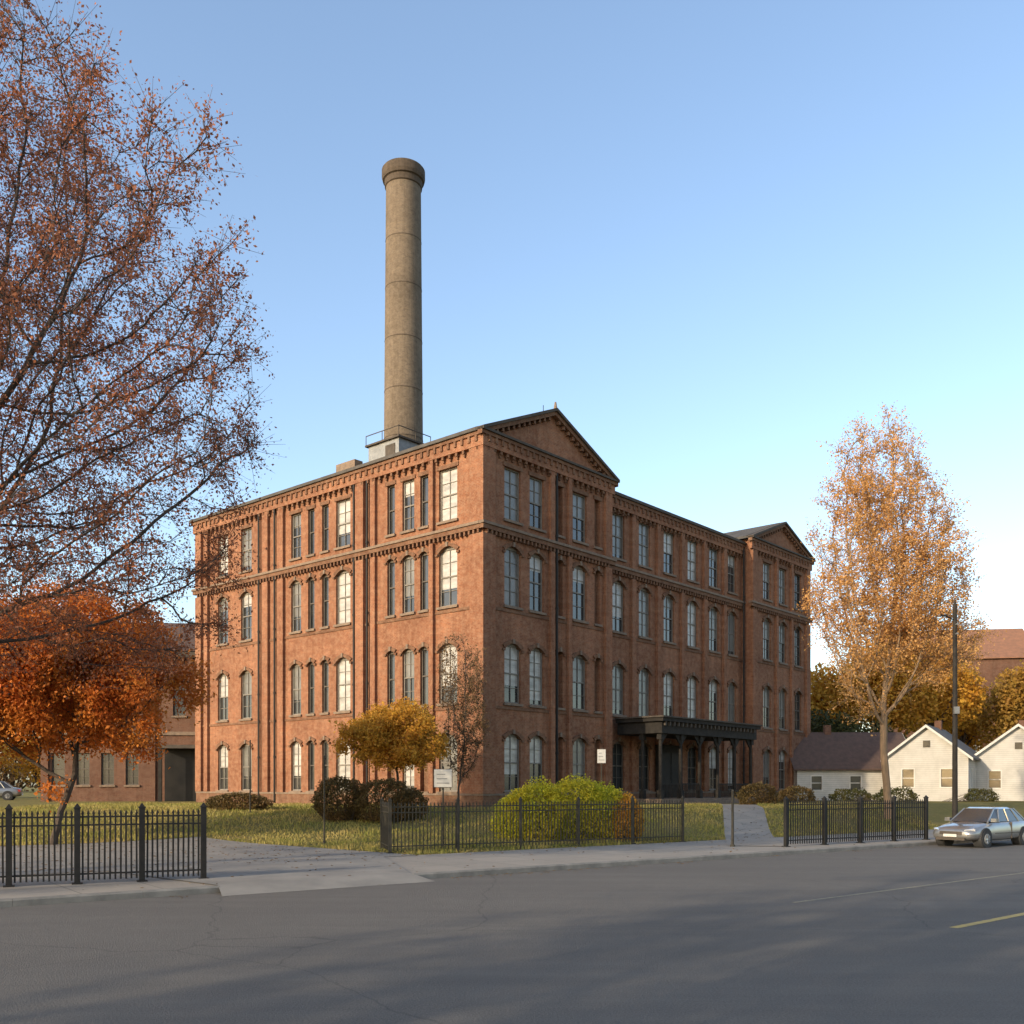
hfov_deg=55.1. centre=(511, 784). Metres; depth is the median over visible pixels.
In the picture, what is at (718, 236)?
sky
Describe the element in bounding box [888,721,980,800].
white house
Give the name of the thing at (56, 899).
kerb
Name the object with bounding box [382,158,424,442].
factory chimney
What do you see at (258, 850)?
yard
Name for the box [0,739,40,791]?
distant trees
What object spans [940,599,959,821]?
utility pole
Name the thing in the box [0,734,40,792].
distant trees
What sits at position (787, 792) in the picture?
shrub
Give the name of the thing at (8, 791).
parked car
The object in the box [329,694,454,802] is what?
yellow tree
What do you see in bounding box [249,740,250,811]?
metal post
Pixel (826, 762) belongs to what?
bungalow
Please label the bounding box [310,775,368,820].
shrub
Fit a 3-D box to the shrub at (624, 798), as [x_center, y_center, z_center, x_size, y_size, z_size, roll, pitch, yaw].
[4.498,1.217,38.196,1.394,1.950,1.468,0,0,0]
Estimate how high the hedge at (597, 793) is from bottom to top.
2.651 m
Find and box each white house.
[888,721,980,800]
[974,720,1023,800]
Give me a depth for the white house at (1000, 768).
72.97 m
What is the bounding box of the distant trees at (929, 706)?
[811,636,997,751]
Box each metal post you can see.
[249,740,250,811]
[323,756,325,842]
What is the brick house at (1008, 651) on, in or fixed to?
on the ground at (939, 812)
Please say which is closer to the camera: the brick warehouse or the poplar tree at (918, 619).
the poplar tree at (918, 619)
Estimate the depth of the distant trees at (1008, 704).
98.75 m
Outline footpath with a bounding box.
[722,804,783,845]
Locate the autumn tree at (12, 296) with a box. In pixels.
[0,0,281,698]
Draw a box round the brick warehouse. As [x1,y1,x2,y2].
[41,623,195,801]
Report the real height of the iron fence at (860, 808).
1.810 m
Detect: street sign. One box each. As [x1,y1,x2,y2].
[434,766,451,847]
[597,748,605,781]
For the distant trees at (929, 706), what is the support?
on the ground at (939, 812)
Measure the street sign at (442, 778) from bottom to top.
2.860 m
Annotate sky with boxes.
[0,0,1023,785]
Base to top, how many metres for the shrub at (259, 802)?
0.948 m
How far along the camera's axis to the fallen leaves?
33.50 m
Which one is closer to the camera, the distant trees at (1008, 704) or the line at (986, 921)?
the line at (986, 921)
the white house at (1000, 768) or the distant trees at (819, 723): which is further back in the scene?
the distant trees at (819, 723)
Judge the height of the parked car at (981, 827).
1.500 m
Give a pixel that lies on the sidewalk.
(444, 862)
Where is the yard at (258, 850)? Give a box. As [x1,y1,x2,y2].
[0,837,410,875]
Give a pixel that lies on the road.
(737, 941)
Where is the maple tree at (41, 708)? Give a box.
[0,573,220,844]
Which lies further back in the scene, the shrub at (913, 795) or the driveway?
the shrub at (913, 795)
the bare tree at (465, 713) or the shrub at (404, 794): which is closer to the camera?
the shrub at (404, 794)
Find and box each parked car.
[0,781,22,799]
[933,807,1023,847]
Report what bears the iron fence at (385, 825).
on the ground at (939, 812)
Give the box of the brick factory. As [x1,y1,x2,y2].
[189,402,815,807]
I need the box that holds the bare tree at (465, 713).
[431,629,493,798]
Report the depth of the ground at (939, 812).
44.21 m
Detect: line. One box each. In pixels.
[794,872,1023,902]
[951,913,1023,927]
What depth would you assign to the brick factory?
58.09 m
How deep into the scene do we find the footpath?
44.21 m
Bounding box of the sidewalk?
[0,829,935,898]
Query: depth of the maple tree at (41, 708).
34.17 m
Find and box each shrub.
[203,791,274,809]
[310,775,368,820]
[352,777,428,821]
[610,791,644,840]
[734,781,817,804]
[828,785,999,801]
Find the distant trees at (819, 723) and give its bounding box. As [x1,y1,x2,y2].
[811,708,910,738]
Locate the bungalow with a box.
[790,725,905,799]
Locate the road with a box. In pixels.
[0,840,1023,1023]
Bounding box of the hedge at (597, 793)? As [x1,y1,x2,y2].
[487,773,630,840]
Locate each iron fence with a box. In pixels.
[0,803,207,886]
[379,797,392,852]
[389,796,685,851]
[781,795,929,846]
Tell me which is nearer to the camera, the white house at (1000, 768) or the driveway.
the driveway
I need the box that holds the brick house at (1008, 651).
[880,628,1023,750]
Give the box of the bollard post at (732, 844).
[730,790,734,846]
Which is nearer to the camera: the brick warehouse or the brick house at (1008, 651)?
the brick warehouse
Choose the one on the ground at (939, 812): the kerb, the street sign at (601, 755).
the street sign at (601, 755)
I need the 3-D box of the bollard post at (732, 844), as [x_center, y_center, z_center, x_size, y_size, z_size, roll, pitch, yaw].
[7.750,1.190,34.500,0.198,2.060,0.198,0,0,0]
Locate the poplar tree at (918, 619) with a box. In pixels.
[792,402,1006,818]
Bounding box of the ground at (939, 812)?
[0,786,1023,892]
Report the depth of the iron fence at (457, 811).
33.97 m
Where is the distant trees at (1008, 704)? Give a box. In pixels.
[973,659,1023,742]
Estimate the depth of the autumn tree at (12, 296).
21.93 m
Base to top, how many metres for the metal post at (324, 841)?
3.310 m
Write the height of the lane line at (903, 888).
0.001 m
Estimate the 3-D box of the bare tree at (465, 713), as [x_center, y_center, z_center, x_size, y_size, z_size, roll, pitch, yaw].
[-2.301,-3.132,47.577,2.888,8.902,2.996,0,0,20]
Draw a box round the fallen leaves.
[0,807,1008,897]
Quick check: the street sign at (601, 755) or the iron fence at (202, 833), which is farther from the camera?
the street sign at (601, 755)
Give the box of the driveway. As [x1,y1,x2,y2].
[106,857,433,895]
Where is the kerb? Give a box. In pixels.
[0,839,1010,907]

